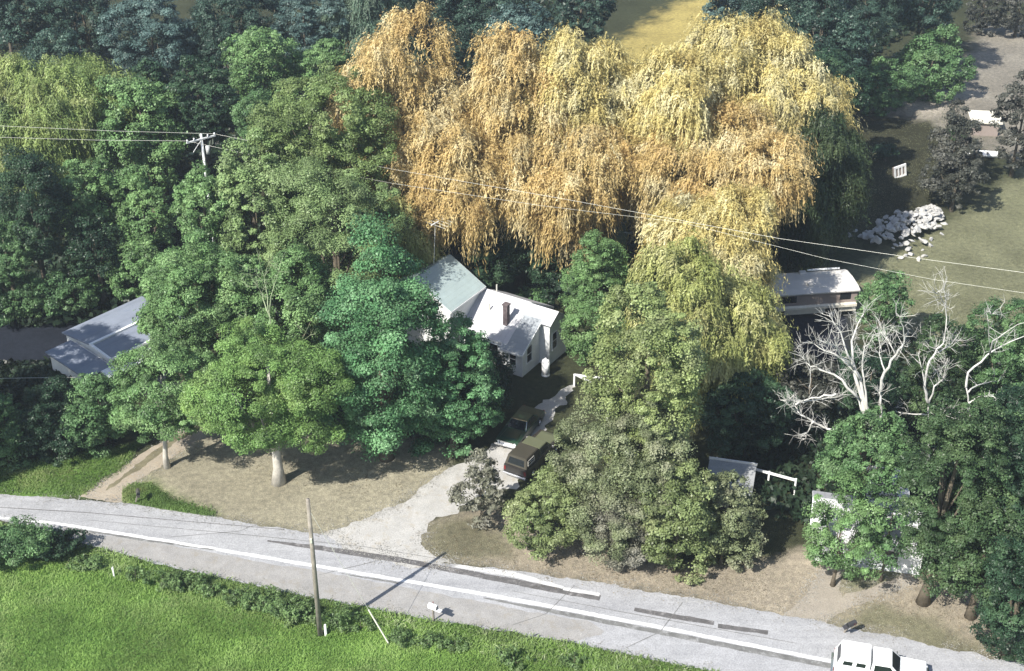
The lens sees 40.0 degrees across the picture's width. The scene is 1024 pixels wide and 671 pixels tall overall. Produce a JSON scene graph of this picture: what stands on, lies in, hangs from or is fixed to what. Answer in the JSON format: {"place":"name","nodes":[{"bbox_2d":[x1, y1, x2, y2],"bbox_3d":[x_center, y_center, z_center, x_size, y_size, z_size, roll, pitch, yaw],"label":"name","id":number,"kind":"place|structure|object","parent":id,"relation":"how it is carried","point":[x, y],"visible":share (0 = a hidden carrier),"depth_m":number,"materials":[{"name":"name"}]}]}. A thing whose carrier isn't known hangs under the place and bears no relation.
{"place":"outdoors","nodes":[
{"label":"outdoors","id":0,"kind":"place"},
{"bbox_2d":[80,427,213,502],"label":"dirt path","id":1,"kind":"structure","parent":0,"point":[155,462],"depth_m":104.93,"materials":[{"name":"beige soil"}]},
{"bbox_2d":[320,385,574,568],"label":"driveway","id":2,"kind":"structure","parent":0,"point":[396,528],"depth_m":100.44,"materials":[{"name":"grey gravel"}]},
{"bbox_2d":[502,429,561,479],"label":"suv","id":3,"kind":"object","parent":2,"relation":"on","point":[525,459],"visible":0.9,"depth_m":104.06,"materials":[{"name":"green paint"}]},
{"bbox_2d":[0,0,1023,670],"bbox_3d":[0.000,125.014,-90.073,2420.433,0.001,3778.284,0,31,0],"label":"ground","id":4,"kind":"structure","parent":0,"point":[658,24],"depth_m":106.48,"materials":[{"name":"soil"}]},
{"bbox_2d":[0,392,43,472],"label":"leafy bush","id":5,"kind":"object","parent":4,"relation":"on","point":[9,444],"visible":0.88,"depth_m":103.32,"materials":[{"name":"green plant"}]},
{"bbox_2d":[0,216,44,300],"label":"woodland tree","id":6,"kind":"object","parent":4,"relation":"on","point":[14,268],"visible":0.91,"depth_m":120.00,"materials":[{"name":"green plant"}]},
{"bbox_2d":[0,272,55,326],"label":"hedge bush","id":7,"kind":"object","parent":4,"relation":"on","point":[25,283],"visible":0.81,"depth_m":121.96,"materials":[{"name":"green plant"}]},
{"bbox_2d":[0,0,55,61],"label":"woodland tree","id":8,"kind":"object","parent":4,"relation":"on","point":[12,30],"visible":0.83,"depth_m":151.62,"materials":[{"name":"green plant"}]},
{"bbox_2d":[0,513,67,566],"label":"leafy bush","id":9,"kind":"object","parent":4,"relation":"on","point":[30,545],"visible":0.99,"depth_m":94.34,"materials":[{"name":"green plant"}]},
{"bbox_2d":[0,143,81,297],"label":"woodland tree","id":10,"kind":"object","parent":4,"relation":"on","point":[47,212],"visible":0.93,"depth_m":119.80,"materials":[{"name":"green plant"}]},
{"bbox_2d":[9,375,86,466],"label":"leafy bush","id":11,"kind":"object","parent":4,"relation":"on","point":[41,407],"visible":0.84,"depth_m":104.21,"materials":[{"name":"green plant"}]},
{"bbox_2d":[18,24,88,112],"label":"woodland tree","id":12,"kind":"object","parent":4,"relation":"on","point":[36,49],"visible":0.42,"depth_m":140.05,"materials":[{"name":"green plant"}]},
{"bbox_2d":[36,259,112,316],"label":"hedge bush","id":13,"kind":"object","parent":4,"relation":"on","point":[59,284],"visible":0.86,"depth_m":122.78,"materials":[{"name":"green plant"}]},
{"bbox_2d":[36,0,120,63],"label":"woodland tree","id":14,"kind":"object","parent":4,"relation":"on","point":[61,14],"visible":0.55,"depth_m":151.99,"materials":[{"name":"green plant"}]},
{"bbox_2d":[0,48,162,212],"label":"willow tree","id":15,"kind":"object","parent":4,"relation":"on","point":[32,94],"visible":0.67,"depth_m":130.03,"materials":[{"name":"green plant"}]},
{"bbox_2d":[45,156,131,258],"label":"woodland tree","id":16,"kind":"object","parent":4,"relation":"on","point":[84,204],"visible":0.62,"depth_m":124.62,"materials":[{"name":"green plant"}]},
{"bbox_2d":[61,212,126,308],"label":"woodland tree","id":17,"kind":"object","parent":4,"relation":"on","point":[85,249],"visible":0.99,"depth_m":121.72,"materials":[{"name":"green plant"}]},
{"bbox_2d":[58,371,135,459],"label":"leafy bush","id":18,"kind":"object","parent":4,"relation":"on","point":[89,387],"visible":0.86,"depth_m":104.14,"materials":[{"name":"green plant"}]},
{"bbox_2d":[0,443,215,515],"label":"verge grass","id":19,"kind":"structure","parent":4,"relation":"on","point":[152,497],"depth_m":103.46,"materials":[{"name":"green plant"}]},
{"bbox_2d":[45,296,188,379],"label":"slate roof house","id":20,"kind":"structure","parent":4,"relation":"on","point":[97,344],"depth_m":115.82,"materials":[{"name":"grey stone"}]},
{"bbox_2d":[95,233,161,300],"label":"hedge bush","id":21,"kind":"object","parent":4,"relation":"on","point":[118,278],"visible":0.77,"depth_m":122.47,"materials":[{"name":"green plant"}]},
{"bbox_2d":[89,75,193,232],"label":"woodland tree","id":22,"kind":"object","parent":4,"relation":"on","point":[113,134],"visible":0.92,"depth_m":130.46,"materials":[{"name":"green plant"}]},
{"bbox_2d":[115,164,176,263],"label":"woodland tree","id":23,"kind":"object","parent":4,"relation":"on","point":[150,220],"visible":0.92,"depth_m":123.59,"materials":[{"name":"green plant"}]},
{"bbox_2d":[95,0,205,139],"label":"woodland tree","id":24,"kind":"object","parent":4,"relation":"on","point":[136,15],"visible":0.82,"depth_m":149.56,"materials":[{"name":"green plant"}]},
{"bbox_2d":[106,337,220,468],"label":"maple tree","id":25,"kind":"object","parent":4,"relation":"on","point":[176,357],"visible":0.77,"depth_m":100.46,"materials":[{"name":"green plant"}]},
{"bbox_2d":[138,229,255,383],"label":"maple tree","id":26,"kind":"object","parent":4,"relation":"on","point":[192,265],"visible":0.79,"depth_m":106.31,"materials":[{"name":"green plant"}]},
{"bbox_2d":[160,54,241,192],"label":"woodland tree","id":27,"kind":"object","parent":4,"relation":"on","point":[211,121],"visible":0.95,"depth_m":131.98,"materials":[{"name":"green plant"}]},
{"bbox_2d":[168,159,236,337],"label":"woodland tree","id":28,"kind":"object","parent":4,"relation":"on","point":[201,184],"visible":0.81,"depth_m":112.01,"materials":[{"name":"green plant"}]},
{"bbox_2d":[187,0,290,147],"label":"woodland tree","id":29,"kind":"object","parent":4,"relation":"on","point":[215,26],"visible":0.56,"depth_m":149.46,"materials":[{"name":"green plant"}]},
{"bbox_2d":[206,127,308,326],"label":"maple tree","id":30,"kind":"object","parent":4,"relation":"on","point":[237,217],"visible":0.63,"depth_m":112.14,"materials":[{"name":"green plant"}]},
{"bbox_2d":[218,25,306,168],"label":"woodland tree","id":31,"kind":"object","parent":4,"relation":"on","point":[243,61],"visible":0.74,"depth_m":139.96,"materials":[{"name":"green plant"}]},
{"bbox_2d":[177,316,354,486],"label":"maple tree","id":32,"kind":"object","parent":4,"relation":"on","point":[277,429],"visible":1,"depth_m":97.06,"materials":[{"name":"green plant"}]},
{"bbox_2d":[211,238,343,393],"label":"maple tree","id":33,"kind":"object","parent":4,"relation":"on","point":[317,291],"visible":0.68,"depth_m":106.87,"materials":[{"name":"green plant"}]},
{"bbox_2d":[269,0,351,144],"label":"woodland tree","id":34,"kind":"object","parent":4,"relation":"on","point":[305,28],"visible":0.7,"depth_m":149.09,"materials":[{"name":"green plant"}]},
{"bbox_2d":[282,37,355,173],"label":"woodland tree","id":35,"kind":"object","parent":4,"relation":"on","point":[320,53],"visible":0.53,"depth_m":141.70,"materials":[{"name":"green plant"}]},
{"bbox_2d":[245,61,401,255],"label":"maple tree","id":36,"kind":"object","parent":4,"relation":"on","point":[349,142],"visible":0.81,"depth_m":114.43,"materials":[{"name":"green plant"}]},
{"bbox_2d":[257,155,414,339],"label":"maple tree","id":37,"kind":"object","parent":4,"relation":"on","point":[321,230],"visible":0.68,"depth_m":110.59,"materials":[{"name":"green plant"}]},
{"bbox_2d":[0,519,719,670],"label":"roadside weeds","id":38,"kind":"object","parent":4,"relation":"on","point":[478,633],"visible":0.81,"depth_m":89.69,"materials":[{"name":"green plant"}]},
{"bbox_2d":[0,523,720,670],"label":"field grass","id":39,"kind":"structure","parent":4,"relation":"on","point":[77,624],"depth_m":89.37,"materials":[{"name":"green plant"}]},
{"bbox_2d":[317,0,406,101],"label":"willow tree","id":40,"kind":"object","parent":4,"relation":"on","point":[361,15],"visible":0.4,"depth_m":150.11,"materials":[{"name":"green plant"}]},
{"bbox_2d":[313,209,458,462],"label":"maple tree","id":41,"kind":"object","parent":4,"relation":"on","point":[365,304],"visible":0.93,"depth_m":99.05,"materials":[{"name":"green plant"}]},
{"bbox_2d":[324,0,478,256],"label":"willow tree","id":42,"kind":"object","parent":4,"relation":"on","point":[392,65],"visible":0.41,"depth_m":117.74,"materials":[{"name":"plant"}]},
{"bbox_2d":[357,188,450,279],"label":"willow tree","id":43,"kind":"object","parent":4,"relation":"on","point":[411,243],"visible":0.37,"depth_m":118.08,"materials":[{"name":"green plant"}]},
{"bbox_2d":[394,0,489,88],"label":"woodland tree","id":44,"kind":"object","parent":4,"relation":"on","point":[446,7],"visible":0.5,"depth_m":159.48,"materials":[{"name":"green plant"}]},
{"bbox_2d":[373,102,525,279],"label":"willow tree","id":45,"kind":"object","parent":4,"relation":"on","point":[473,214],"visible":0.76,"depth_m":117.00,"materials":[{"name":"yellow plant"}]},
{"bbox_2d":[396,311,504,458],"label":"maple tree","id":46,"kind":"object","parent":4,"relation":"on","point":[458,417],"visible":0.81,"depth_m":103.19,"materials":[{"name":"green plant"}]},
{"bbox_2d":[0,0,945,326],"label":"undergrowth","id":47,"kind":"object","parent":4,"relation":"on","point":[112,300],"visible":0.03,"depth_m":149.71,"materials":[{"name":"green plant"}]},
{"bbox_2d":[446,447,505,528],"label":"verge bush","id":48,"kind":"object","parent":4,"relation":"on","point":[488,473],"visible":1,"depth_m":97.52,"materials":[{"name":"grey plant"}]},
{"bbox_2d":[392,254,566,376],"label":"farmhouse","id":49,"kind":"object","parent":4,"relation":"on","point":[523,333],"visible":0.6,"depth_m":117.08,"materials":[{"name":"white wood"}]},
{"bbox_2d":[440,217,540,288],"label":"evergreen tree","id":50,"kind":"object","parent":4,"relation":"on","point":[523,253],"visible":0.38,"depth_m":122.51,"materials":[{"name":"green plant"}]},
{"bbox_2d":[0,316,1022,564],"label":"undergrowth","id":51,"kind":"object","parent":4,"relation":"on","point":[22,374],"visible":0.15,"depth_m":108.98,"materials":[{"name":"green plant"}]},
{"bbox_2d":[0,422,1023,669],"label":"loose gravel","id":52,"kind":"structure","parent":4,"relation":"on","point":[502,564],"depth_m":94.92,"materials":[{"name":"grey gravel"}]},
{"bbox_2d":[452,19,588,286],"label":"willow tree","id":53,"kind":"object","parent":4,"relation":"on","point":[502,79],"visible":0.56,"depth_m":117.22,"materials":[{"name":"yellow plant"}]},
{"bbox_2d":[483,1,570,100],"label":"woodland tree","id":54,"kind":"object","parent":4,"relation":"on","point":[523,20],"visible":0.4,"depth_m":155.15,"materials":[{"name":"green plant"}]},
{"bbox_2d":[501,462,589,560],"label":"verge bush","id":55,"kind":"object","parent":4,"relation":"on","point":[536,492],"visible":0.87,"depth_m":93.95,"materials":[{"name":"green plant"}]},
{"bbox_2d":[518,236,597,307],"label":"evergreen tree","id":56,"kind":"object","parent":4,"relation":"on","point":[543,279],"visible":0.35,"depth_m":123.14,"materials":[{"name":"green plant"}]},
{"bbox_2d":[481,106,660,295],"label":"willow tree","id":57,"kind":"object","parent":4,"relation":"on","point":[562,181],"visible":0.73,"depth_m":118.13,"materials":[{"name":"yellow plant"}]},
{"bbox_2d":[549,0,617,40],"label":"woodland tree","id":58,"kind":"object","parent":4,"relation":"on","point":[567,10],"visible":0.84,"depth_m":163.65,"materials":[{"name":"green plant"}]},
{"bbox_2d":[511,19,660,252],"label":"willow tree","id":59,"kind":"object","parent":4,"relation":"on","point":[569,55],"visible":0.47,"depth_m":118.49,"materials":[{"name":"yellow plant"}]},
{"bbox_2d":[557,229,634,373],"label":"maple tree","id":60,"kind":"object","parent":4,"relation":"on","point":[589,285],"visible":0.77,"depth_m":112.57,"materials":[{"name":"green plant"}]},
{"bbox_2d":[545,389,697,566],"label":"maple tree","id":61,"kind":"object","parent":4,"relation":"on","point":[594,482],"visible":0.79,"depth_m":91.57,"materials":[{"name":"green plant"}]},
{"bbox_2d":[584,488,665,571],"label":"verge bush","id":62,"kind":"object","parent":4,"relation":"on","point":[635,556],"visible":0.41,"depth_m":92.79,"materials":[{"name":"green plant"}]},
{"bbox_2d":[574,281,709,499],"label":"maple tree","id":63,"kind":"object","parent":4,"relation":"on","point":[660,333],"visible":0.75,"depth_m":90.87,"materials":[{"name":"green plant"}]},
{"bbox_2d":[598,43,728,243],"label":"willow tree","id":64,"kind":"object","parent":4,"relation":"on","point":[686,89],"visible":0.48,"depth_m":118.43,"materials":[{"name":"yellow plant"}]},
{"bbox_2d":[621,458,723,585],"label":"verge bush","id":65,"kind":"object","parent":4,"relation":"on","point":[696,505],"visible":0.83,"depth_m":91.31,"materials":[{"name":"green plant"}]},
{"bbox_2d":[620,228,730,389],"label":"willow tree","id":66,"kind":"object","parent":4,"relation":"on","point":[692,293],"visible":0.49,"depth_m":101.66,"materials":[{"name":"green plant"}]},
{"bbox_2d":[630,181,789,333],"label":"willow tree","id":67,"kind":"object","parent":4,"relation":"on","point":[723,211],"visible":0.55,"depth_m":110.09,"materials":[{"name":"yellow plant"}]},
{"bbox_2d":[620,94,824,245],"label":"willow tree","id":68,"kind":"object","parent":4,"relation":"on","point":[754,161],"visible":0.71,"depth_m":117.26,"materials":[{"name":"yellow plant"}]},
{"bbox_2d":[683,469,768,572],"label":"verge bush","id":69,"kind":"object","parent":4,"relation":"on","point":[735,510],"visible":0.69,"depth_m":92.94,"materials":[{"name":"green plant"}]},
{"bbox_2d":[668,259,797,431],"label":"willow tree","id":70,"kind":"object","parent":4,"relation":"on","point":[760,338],"visible":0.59,"depth_m":104.49,"materials":[{"name":"green plant"}]},
{"bbox_2d":[654,1,815,174],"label":"willow tree","id":71,"kind":"object","parent":4,"relation":"on","point":[741,66],"visible":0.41,"depth_m":123.61,"materials":[{"name":"yellow plant"}]},
{"bbox_2d":[699,366,799,457],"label":"woodland tree","id":72,"kind":"object","parent":4,"relation":"on","point":[750,408],"visible":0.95,"depth_m":102.81,"materials":[{"name":"green plant"}]},
{"bbox_2d":[721,27,867,240],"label":"willow tree","id":73,"kind":"object","parent":4,"relation":"on","point":[823,88],"visible":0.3,"depth_m":125.46,"materials":[{"name":"yellow plant"}]},
{"bbox_2d":[776,354,841,432],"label":"scrub bush","id":74,"kind":"object","parent":4,"relation":"on","point":[795,384],"visible":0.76,"depth_m":106.47,"materials":[{"name":"green plant"}]},
{"bbox_2d":[769,267,859,318],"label":"motorhome","id":75,"kind":"object","parent":4,"relation":"on","point":[813,291],"visible":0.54,"depth_m":124.03,"materials":[{"name":"white metal"}]},
{"bbox_2d":[766,102,876,273],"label":"willow tree","id":76,"kind":"object","parent":4,"relation":"on","point":[823,225],"visible":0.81,"depth_m":125.58,"materials":[{"name":"green plant"}]},
{"bbox_2d":[779,0,872,75],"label":"woodland tree","id":77,"kind":"object","parent":4,"relation":"on","point":[829,28],"visible":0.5,"depth_m":150.04,"materials":[{"name":"green plant"}]},
{"bbox_2d":[812,46,870,130],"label":"woodland tree","id":78,"kind":"object","parent":4,"relation":"on","point":[832,57],"visible":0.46,"depth_m":141.30,"materials":[{"name":"green plant"}]},
{"bbox_2d":[772,295,918,480],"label":"dead tree","id":79,"kind":"object","parent":4,"relation":"on","point":[863,405],"visible":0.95,"depth_m":94.94,"materials":[{"name":"white wood"}]},
{"bbox_2d":[801,469,892,586],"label":"roadside tree","id":80,"kind":"object","parent":4,"relation":"on","point":[835,561],"visible":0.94,"depth_m":90.74,"materials":[{"name":"green plant"}]},
{"bbox_2d":[815,0,910,88],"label":"woodland tree","id":81,"kind":"object","parent":4,"relation":"on","point":[875,17],"visible":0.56,"depth_m":164.99,"materials":[{"name":"green plant"}]},
{"bbox_2d":[812,404,923,514],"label":"roadside tree","id":82,"kind":"object","parent":4,"relation":"on","point":[856,431],"visible":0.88,"depth_m":92.03,"materials":[{"name":"green plant"}]},
{"bbox_2d":[809,466,926,574],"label":"white cottage","id":83,"kind":"structure","parent":4,"relation":"on","point":[905,564],"depth_m":94.92,"materials":[{"name":"wood"}]},
{"bbox_2d":[834,344,914,455],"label":"scrub bush","id":84,"kind":"object","parent":4,"relation":"on","point":[893,377],"visible":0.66,"depth_m":102.55,"materials":[{"name":"green plant"}]},
{"bbox_2d":[854,269,915,352],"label":"young tree","id":85,"kind":"object","parent":4,"relation":"on","point":[886,289],"visible":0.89,"depth_m":116.62,"materials":[{"name":"green plant"}]},
{"bbox_2d":[855,488,927,581],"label":"roadside tree","id":86,"kind":"object","parent":4,"relation":"on","point":[875,535],"visible":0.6,"depth_m":90.81,"materials":[{"name":"green plant"}]},
{"bbox_2d":[858,55,926,117],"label":"field bush","id":87,"kind":"object","parent":4,"relation":"on","point":[906,82],"visible":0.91,"depth_m":164.34,"materials":[{"name":"green plant"}]},
{"bbox_2d":[878,0,962,70],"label":"woodland tree","id":88,"kind":"object","parent":4,"relation":"on","point":[920,10],"visible":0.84,"depth_m":170.09,"materials":[{"name":"green plant"}]},
{"bbox_2d":[893,23,977,103],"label":"field bush","id":89,"kind":"object","parent":4,"relation":"on","point":[928,47],"visible":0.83,"depth_m":167.99,"materials":[{"name":"green plant"}]},
{"bbox_2d":[894,311,977,455],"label":"scrub bush","id":90,"kind":"object","parent":4,"relation":"on","point":[917,406],"visible":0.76,"depth_m":102.02,"materials":[{"name":"green plant"}]},
{"bbox_2d":[913,144,990,211],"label":"grey bush","id":91,"kind":"object","parent":4,"relation":"on","point":[954,160],"visible":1,"depth_m":140.88,"materials":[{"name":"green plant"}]},
{"bbox_2d":[893,394,1013,606],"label":"roadside tree","id":92,"kind":"object","parent":4,"relation":"on","point":[952,434],"visible":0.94,"depth_m":86.08,"materials":[{"name":"green plant"}]},
{"bbox_2d":[926,98,984,187],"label":"grey bush","id":93,"kind":"object","parent":4,"relation":"on","point":[959,125],"visible":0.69,"depth_m":144.53,"materials":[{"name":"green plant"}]},
{"bbox_2d":[909,473,1023,620],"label":"roadside tree","id":94,"kind":"object","parent":4,"relation":"on","point":[995,519],"visible":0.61,"depth_m":86.64,"materials":[{"name":"green plant"}]},
{"bbox_2d":[945,380,1023,587],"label":"roadside tree","id":95,"kind":"object","parent":4,"relation":"on","point":[1015,438],"visible":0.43,"depth_m":87.06,"materials":[{"name":"green plant"}]},
{"bbox_2d":[953,295,1023,421],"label":"woodland tree","id":96,"kind":"object","parent":4,"relation":"on","point":[1013,361],"visible":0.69,"depth_m":103.28,"materials":[{"name":"green plant"}]},
{"bbox_2d":[966,533,1023,664],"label":"roadside tree","id":97,"kind":"object","parent":4,"relation":"on","point":[992,611],"visible":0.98,"depth_m":84.27,"materials":[{"name":"green plant"}]},
{"bbox_2d":[989,69,1023,176],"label":"tree","id":98,"kind":"object","parent":4,"relation":"on","point":[1018,102],"visible":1,"depth_m":147.54,"materials":[{"name":"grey plant"}]},
{"bbox_2d":[0,494,1023,670],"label":"road","id":99,"kind":"structure","parent":0,"point":[818,642],"depth_m":92.55,"materials":[{"name":"grey asphalt"}]},
{"bbox_2d":[62,527,603,641],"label":"gravel shoulder","id":100,"kind":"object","parent":99,"relation":"on","point":[405,599],"visible":0.92,"depth_m":93.31},
{"bbox_2d":[0,517,830,661],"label":"road line","id":101,"kind":"object","parent":99,"relation":"on","point":[501,597],"visible":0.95,"depth_m":93.31,"materials":[{"name":"white paint"}]},
{"bbox_2d":[268,540,600,600],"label":"tar strip","id":102,"kind":"object","parent":99,"relation":"on","point":[508,580],"visible":0.96,"depth_m":95.14,"materials":[{"name":"grey asphalt"}]},
{"bbox_2d":[484,597,830,667],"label":"road line","id":103,"kind":"object","parent":99,"relation":"on","point":[731,646],"visible":0.98,"depth_m":89.58,"materials":[{"name":"white paint"}]},
{"bbox_2d":[830,640,928,670],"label":"pickup truck","id":104,"kind":"object","parent":99,"relation":"on","point":[846,655],"visible":1,"depth_m":85.60,"materials":[{"name":"white metal"}]},
{"bbox_2d":[785,566,916,621],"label":"side driveway","id":105,"kind":"structure","parent":0,"point":[827,599],"depth_m":92.89,"materials":[{"name":"beige gravel"}]},
{"bbox_2d":[848,107,1023,340],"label":"back grass","id":106,"kind":"structure","parent":0,"point":[943,233],"depth_m":137.91,"materials":[{"name":"green plant"}]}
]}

